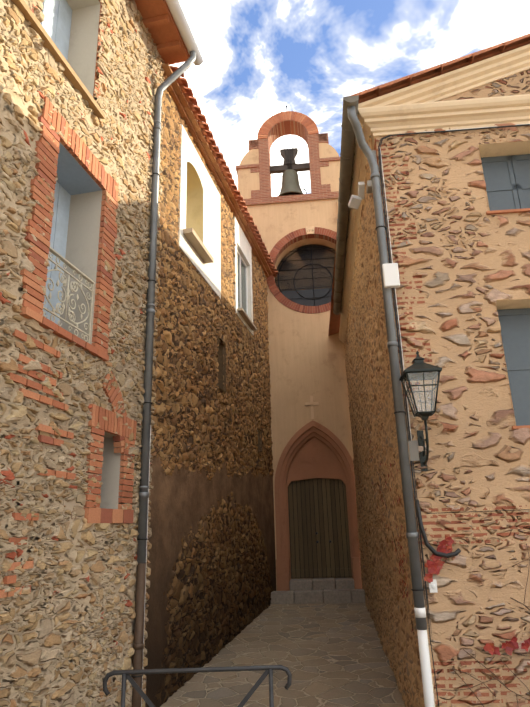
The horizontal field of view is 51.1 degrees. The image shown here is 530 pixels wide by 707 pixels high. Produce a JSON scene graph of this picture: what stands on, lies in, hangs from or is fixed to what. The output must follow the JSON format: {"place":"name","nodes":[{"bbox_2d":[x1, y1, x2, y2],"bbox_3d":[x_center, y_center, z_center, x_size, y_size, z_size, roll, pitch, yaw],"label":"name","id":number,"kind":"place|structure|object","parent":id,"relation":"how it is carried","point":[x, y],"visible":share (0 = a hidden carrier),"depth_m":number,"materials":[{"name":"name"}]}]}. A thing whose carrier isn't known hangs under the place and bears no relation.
{"place":"outdoors","nodes":[
{"label":"outdoors","id":0,"kind":"place"},
{"bbox_2d":[143,89,275,706],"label":"wall","id":1,"kind":"structure","parent":0,"point":[211,578],"depth_m":8.84,"materials":[{"name":"brown stone"}]},
{"bbox_2d":[178,124,252,334],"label":"white wall surrounds","id":2,"kind":"object","parent":1,"relation":"attached to","point":[199,202],"visible":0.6,"depth_m":10.12,"materials":[{"name":"paint"}]},
{"bbox_2d":[183,228,256,330],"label":"wall sills","id":3,"kind":"structure","parent":2,"relation":"attached to","point":[196,242],"depth_m":9.38,"materials":[{"name":"beige stone"}]},
{"bbox_2d":[237,250,247,314],"bbox_3d":[-0.566,-1.524,12.657,0.041,1.600,1.200,-5,-18,12],"label":"window frame","id":4,"kind":"object","parent":2,"relation":"attached to","point":[241,259],"visible":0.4,"depth_m":12.85,"materials":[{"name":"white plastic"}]},
{"bbox_2d":[161,63,272,276],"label":"wall eave courses","id":5,"kind":"object","parent":1,"relation":"on","point":[174,90],"depth_m":10.53,"materials":[{"name":"wood"}]},
{"bbox_2d":[170,66,277,276],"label":"roof tiles","id":6,"kind":"object","parent":5,"relation":"on","point":[191,100],"depth_m":10.70,"materials":[{"name":"red tile"}]},
{"bbox_2d":[105,601,435,706],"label":"alley paving","id":7,"kind":"structure","parent":0,"point":[330,655],"depth_m":7.95,"materials":[{"name":"grey stone"}]},
{"bbox_2d":[271,578,364,603],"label":"door steps","id":8,"kind":"structure","parent":7,"relation":"on","point":[325,590],"depth_m":12.34,"materials":[{"name":"grey stone"}]},
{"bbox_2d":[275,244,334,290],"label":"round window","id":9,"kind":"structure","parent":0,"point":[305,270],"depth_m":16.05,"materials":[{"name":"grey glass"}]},
{"bbox_2d":[238,143,423,592],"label":"church facade","id":10,"kind":"structure","parent":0,"point":[306,352],"depth_m":14.69,"materials":[{"name":"beige paint"}]},
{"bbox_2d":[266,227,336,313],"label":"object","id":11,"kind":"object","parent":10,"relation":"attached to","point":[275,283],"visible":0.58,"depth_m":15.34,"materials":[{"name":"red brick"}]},
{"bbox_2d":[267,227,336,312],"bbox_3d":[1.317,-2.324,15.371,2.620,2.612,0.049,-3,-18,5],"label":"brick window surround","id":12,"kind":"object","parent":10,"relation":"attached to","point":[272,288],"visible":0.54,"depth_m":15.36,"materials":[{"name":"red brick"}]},
{"bbox_2d":[275,244,334,305],"bbox_3d":[1.375,-2.151,15.937,2.200,2.200,0.001,-3,-18,5],"label":"round window glass","id":13,"kind":"object","parent":10,"relation":"in","point":[306,293],"visible":0.31,"depth_m":15.90,"materials":[{"name":"grey glass"}]},
{"bbox_2d":[275,247,334,305],"bbox_3d":[1.373,-2.159,15.913,2.200,2.200,0.025,-3,-18,5],"label":"window grille","id":14,"kind":"object","parent":13,"relation":"attached to","point":[312,268],"visible":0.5,"depth_m":15.98,"materials":[{"name":"black metal"}]},
{"bbox_2d":[306,226,313,233],"bbox_3d":[1.281,-3.488,15.733,0.250,0.230,0.060,-3,-18,5],"label":"keystone","id":15,"kind":"object","parent":10,"relation":"attached to","point":[308,228],"visible":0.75,"depth_m":15.71,"materials":[{"name":"beige stone"}]},
{"bbox_2d":[305,396,318,418],"bbox_3d":[1.205,1.385,14.198,0.340,0.600,0.040,-3,-18,5],"label":"cross","id":16,"kind":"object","parent":10,"relation":"attached to","point":[311,403],"depth_m":14.20,"materials":[{"name":"beige stone"}]},
{"bbox_2d":[170,0,529,196],"label":"sky","id":17,"kind":"structure","parent":0,"point":[261,58],"materials":[{"name":"blue"}]},
{"bbox_2d":[399,351,441,470],"bbox_3d":[1.533,0.540,5.412,0.350,1.150,0.505,-3,-18,4],"label":"wall lantern","id":18,"kind":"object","parent":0,"point":[419,366],"depth_m":5.34,"materials":[{"name":"black metal"}]},
{"bbox_3d":[2.765,3.869,23.082,4.950,11.400,17.380,-3,-18,5],"label":"church","id":19,"kind":"object","parent":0,"visible":0},
{"bbox_2d":[248,112,330,197],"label":"brick trim","id":20,"kind":"structure","parent":19,"relation":"attached to","point":[283,128],"depth_m":16.56,"materials":[{"name":"brick"}]},
{"bbox_2d":[236,157,339,205],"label":"bell gable ledges","id":21,"kind":"object","parent":20,"relation":"attached to","point":[291,198],"visible":0.36,"depth_m":16.05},
{"bbox_2d":[257,111,318,138],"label":"bell arch voussoirs","id":22,"kind":"object","parent":20,"relation":"attached to","point":[307,122],"visible":1,"depth_m":16.88,"materials":[{"name":"brick"}]},
{"bbox_2d":[270,148,309,173],"bbox_3d":[0.742,-5.857,16.866,1.200,0.720,0.200,-3,-18,5],"label":"bell yoke","id":23,"kind":"object","parent":20,"relation":"attached to","point":[295,167],"visible":0.9,"depth_m":16.75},
{"bbox_2d":[279,145,306,193],"bbox_3d":[0.756,-5.424,16.746,1.200,1.980,0.280,-3,-18,5],"label":"bell ironwork","id":24,"kind":"object","parent":23,"relation":"attached to","point":[291,163],"visible":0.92,"depth_m":16.73,"materials":[{"name":"black metal"}]},
{"bbox_2d":[278,169,302,195],"bbox_3d":[0.766,-5.032,16.606,0.915,1.088,0.915,-3,-18,5],"label":"church bell","id":25,"kind":"object","parent":20,"relation":"attached to","point":[290,183],"visible":0.71,"depth_m":16.38,"materials":[{"name":"grey metal"}]},
{"bbox_2d":[273,234,335,280],"bbox_3d":[1.347,-2.237,15.662,2.200,2.200,0.620,-3,-18,5],"label":"round window reveal","id":26,"kind":"object","parent":19,"relation":"attached to","point":[302,240],"visible":0.35,"depth_m":15.94,"materials":[{"name":"beige paint"}]},
{"bbox_2d":[274,420,361,590],"bbox_3d":[1.289,3.839,13.554,2.100,4.410,0.370,-3,-18,5],"label":"door surround","id":27,"kind":"object","parent":19,"relation":"attached to","point":[312,449],"visible":0.92,"depth_m":13.82,"materials":[{"name":"red stone"}]},
{"bbox_2d":[288,478,351,578],"bbox_3d":[1.318,4.252,13.617,1.450,2.340,0.080,-3,-18,5],"label":"church door","id":28,"kind":"structure","parent":27,"relation":"attached to","point":[318,505],"depth_m":13.58,"materials":[{"name":"brown wood"}]},
{"bbox_3d":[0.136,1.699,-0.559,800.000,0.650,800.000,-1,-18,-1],"label":"ground","id":29,"kind":"structure","parent":0,"visible":0},
{"bbox_2d":[0,0,164,706],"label":"house wall","id":30,"kind":"structure","parent":29,"relation":"on","point":[67,631],"depth_m":5.19,"materials":[{"name":"stone"}]},
{"bbox_2d":[40,0,71,324],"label":"shutters","id":31,"kind":"object","parent":30,"relation":"attached to","point":[56,23],"visible":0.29,"depth_m":6.09,"materials":[{"name":"grey wood"}]},
{"bbox_2d":[11,0,104,118],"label":"window sill","id":32,"kind":"structure","parent":30,"relation":"attached to","point":[72,77],"depth_m":5.43,"materials":[{"name":"beige stone"}]},
{"bbox_2d":[32,0,103,100],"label":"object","id":33,"kind":"structure","parent":30,"relation":"attached to","point":[97,58],"depth_m":6.38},
{"bbox_2d":[0,96,136,597],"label":"brickwork","id":34,"kind":"object","parent":30,"relation":"attached to","point":[39,250],"visible":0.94,"depth_m":5.33,"materials":[{"name":"brick"}]},
{"bbox_2d":[32,145,124,507],"bbox_3d":[-2.127,-0.669,4.334,0.054,3.813,4.972,-5,-18,12],"label":"brick mortar","id":35,"kind":"object","parent":34,"relation":"attached to","point":[93,324],"visible":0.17,"depth_m":5.92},
{"bbox_2d":[43,247,94,342],"bbox_3d":[-1.910,-0.544,5.356,0.044,0.704,0.942,-5,-18,12],"label":"window railing","id":36,"kind":"object","parent":30,"relation":"attached to","point":[71,266],"visible":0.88,"depth_m":5.39,"materials":[{"name":"grey metal"}]},
{"bbox_2d":[62,500,78,525],"bbox_3d":[-1.768,1.439,5.010,0.046,0.220,0.260,-5,-18,12],"label":"stone","id":37,"kind":"object","parent":30,"relation":"attached to","point":[69,505],"depth_m":5.00,"materials":[{"name":"beige stone"}]},
{"bbox_2d":[57,142,100,194],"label":"soffit","id":38,"kind":"structure","parent":30,"relation":"attached to","point":[74,178],"depth_m":5.96,"materials":[{"name":"grey paint"}]},
{"bbox_2d":[132,563,145,706],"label":"downspout lower section","id":39,"kind":"object","parent":30,"relation":"attached to","point":[138,645],"visible":0.83,"depth_m":5.90,"materials":[{"name":"grey metal"}]},
{"bbox_2d":[131,173,159,676],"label":"downspout brackets","id":40,"kind":"object","parent":30,"relation":"attached to","point":[151,404],"visible":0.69,"depth_m":6.62,"materials":[{"name":"grey metal"}]},
{"bbox_2d":[141,429,150,706],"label":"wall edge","id":41,"kind":"object","parent":40,"relation":"attached to","point":[146,551],"visible":0.18,"depth_m":6.25,"materials":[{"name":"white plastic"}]},
{"bbox_2d":[129,0,180,52],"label":"rafters","id":42,"kind":"object","parent":30,"relation":"on","point":[157,21],"visible":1,"depth_m":7.86,"materials":[{"name":"brown wood"}]},
{"bbox_2d":[134,0,188,64],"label":"eave boards","id":43,"kind":"object","parent":30,"relation":"on","point":[164,33],"depth_m":8.05,"materials":[{"name":"brown wood"}]},
{"bbox_2d":[164,0,189,56],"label":"roof edge","id":44,"kind":"object","parent":43,"relation":"on","point":[176,27],"depth_m":8.04,"materials":[{"name":"wood"}]},
{"bbox_2d":[166,0,202,65],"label":"gutter","id":45,"kind":"object","parent":43,"relation":"attached to","point":[180,19],"visible":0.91,"depth_m":7.99,"materials":[{"name":"grey metal"}]},
{"bbox_2d":[137,50,195,562],"bbox_3d":[-1.231,-1.092,7.252,0.594,7.264,0.121,1,-18,-9],"label":"zinc downpipe","id":46,"kind":"object","parent":30,"relation":"attached to","point":[149,339],"visible":1,"depth_m":6.96,"materials":[{"name":"grey metal"}]},
{"bbox_2d":[414,608,434,706],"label":"white downspout section","id":47,"kind":"object","parent":29,"relation":"on","point":[428,693],"visible":0.77,"depth_m":4.89,"materials":[{"name":"white plastic"}]},
{"bbox_2d":[375,69,529,706],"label":"house front","id":48,"kind":"structure","parent":29,"relation":"on","point":[460,257],"depth_m":5.67,"materials":[{"name":"stone"}]},
{"bbox_2d":[344,135,424,706],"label":"side wall","id":49,"kind":"structure","parent":48,"relation":"attached to","point":[370,398],"depth_m":7.67,"materials":[{"name":"stone"}]},
{"bbox_2d":[348,182,364,208],"bbox_3d":[1.111,-1.912,6.752,0.194,0.249,0.276,-3,-18,5],"label":"security light","id":50,"kind":"object","parent":49,"relation":"attached to","point":[354,201],"visible":1,"depth_m":6.73,"materials":[{"name":"white plastic"}]},
{"bbox_2d":[366,150,376,192],"bbox_3d":[1.282,-2.193,6.686,0.140,0.500,0.150,-3,-18,5],"label":"camera bracket","id":51,"kind":"object","parent":49,"relation":"attached to","point":[369,186],"visible":0.29,"depth_m":6.61,"materials":[{"name":"grey metal"}]},
{"bbox_2d":[368,429,418,658],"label":"bricks","id":52,"kind":"object","parent":49,"relation":"attached to","point":[396,538],"depth_m":5.91,"materials":[{"name":"brown brick"}]},
{"bbox_2d":[375,225,423,590],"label":"downspout brackets","id":53,"kind":"object","parent":49,"relation":"attached to","point":[405,413],"visible":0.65,"depth_m":5.55,"materials":[{"name":"grey metal"}]},
{"bbox_2d":[347,106,426,629],"bbox_3d":[1.196,-0.198,5.752,0.442,5.580,0.173,15,-24,-43],"label":"zinc downpipe","id":54,"kind":"object","parent":48,"relation":"attached to","point":[412,537],"visible":0.98,"depth_m":5.65,"materials":[{"name":"grey metal"}]},
{"bbox_2d":[382,263,399,287],"bbox_3d":[1.353,-0.832,5.969,0.165,0.270,0.090,-3,-18,4],"label":"junction box","id":55,"kind":"object","parent":54,"relation":"attached to","point":[390,271],"visible":0.98,"depth_m":5.92,"materials":[{"name":"white plastic"}]},
{"bbox_2d":[408,440,419,460],"bbox_3d":[1.478,0.969,5.521,0.090,0.200,0.050,-3,-18,4],"label":"electrical box","id":56,"kind":"object","parent":48,"relation":"attached to","point":[413,450],"visible":0.86,"depth_m":5.50,"materials":[{"name":"grey plastic"}]},
{"bbox_2d":[429,579,437,592],"bbox_3d":[1.552,2.152,5.137,0.070,0.110,0.065,-3,-18,4],"label":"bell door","id":57,"kind":"structure","parent":48,"relation":"attached to","point":[433,587],"depth_m":5.11,"materials":[{"name":"white plastic"}]},
{"bbox_2d":[339,94,529,343],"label":"cornice","id":58,"kind":"structure","parent":48,"relation":"attached to","point":[378,121],"depth_m":6.58,"materials":[{"name":"paint"}]},
{"bbox_2d":[333,95,358,314],"bbox_3d":[1.326,-1.917,9.560,0.204,0.102,6.720,-3,-18,5],"label":"zinc gutter","id":59,"kind":"object","parent":58,"relation":"on","point":[348,137],"visible":0.9,"depth_m":8.14,"materials":[{"name":"grey metal"}]},
{"bbox_2d":[357,44,529,128],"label":"raking cornice","id":60,"kind":"structure","parent":48,"relation":"attached to","point":[476,74],"depth_m":6.70,"materials":[{"name":"paint"}]},
{"bbox_2d":[328,33,529,335],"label":"roof tiles","id":61,"kind":"object","parent":60,"relation":"on","point":[424,75],"visible":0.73,"depth_m":6.72,"materials":[{"name":"red tile"}]},
{"bbox_2d":[380,124,521,440],"bbox_3d":[4.880,-0.994,5.830,6.972,3.776,0.023,-3,-18,4],"label":"cable","id":62,"kind":"object","parent":48,"relation":"attached to","point":[392,262],"visible":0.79,"depth_m":6.16,"materials":[{"name":"white plastic"}]},
{"bbox_2d":[378,124,529,706],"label":"cables","id":63,"kind":"object","parent":48,"relation":"attached to","point":[425,539],"visible":0.88,"depth_m":5.45,"materials":[{"name":"black plastic"}]},
{"bbox_2d":[424,535,529,706],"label":"vine","id":64,"kind":"object","parent":48,"relation":"attached to","point":[435,565],"depth_m":4.93,"materials":[{"name":"red plant"}]},
{"bbox_2d":[481,154,529,425],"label":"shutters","id":65,"kind":"object","parent":48,"relation":"attached to","point":[507,180],"visible":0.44,"depth_m":6.14,"materials":[{"name":"grey wood"}]},
{"bbox_2d":[486,208,529,428],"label":"window sills","id":66,"kind":"structure","parent":48,"relation":"attached to","point":[507,212],"depth_m":6.20,"materials":[{"name":"tile"}]},
{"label":"street pavement","id":67,"kind":"structure","parent":0,"visible":0},
{"bbox_2d":[103,665,291,706],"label":"street barrier","id":68,"kind":"object","parent":67,"relation":"on","point":[268,669],"visible":1,"depth_m":3.78,"materials":[{"name":"metal"}]}
]}

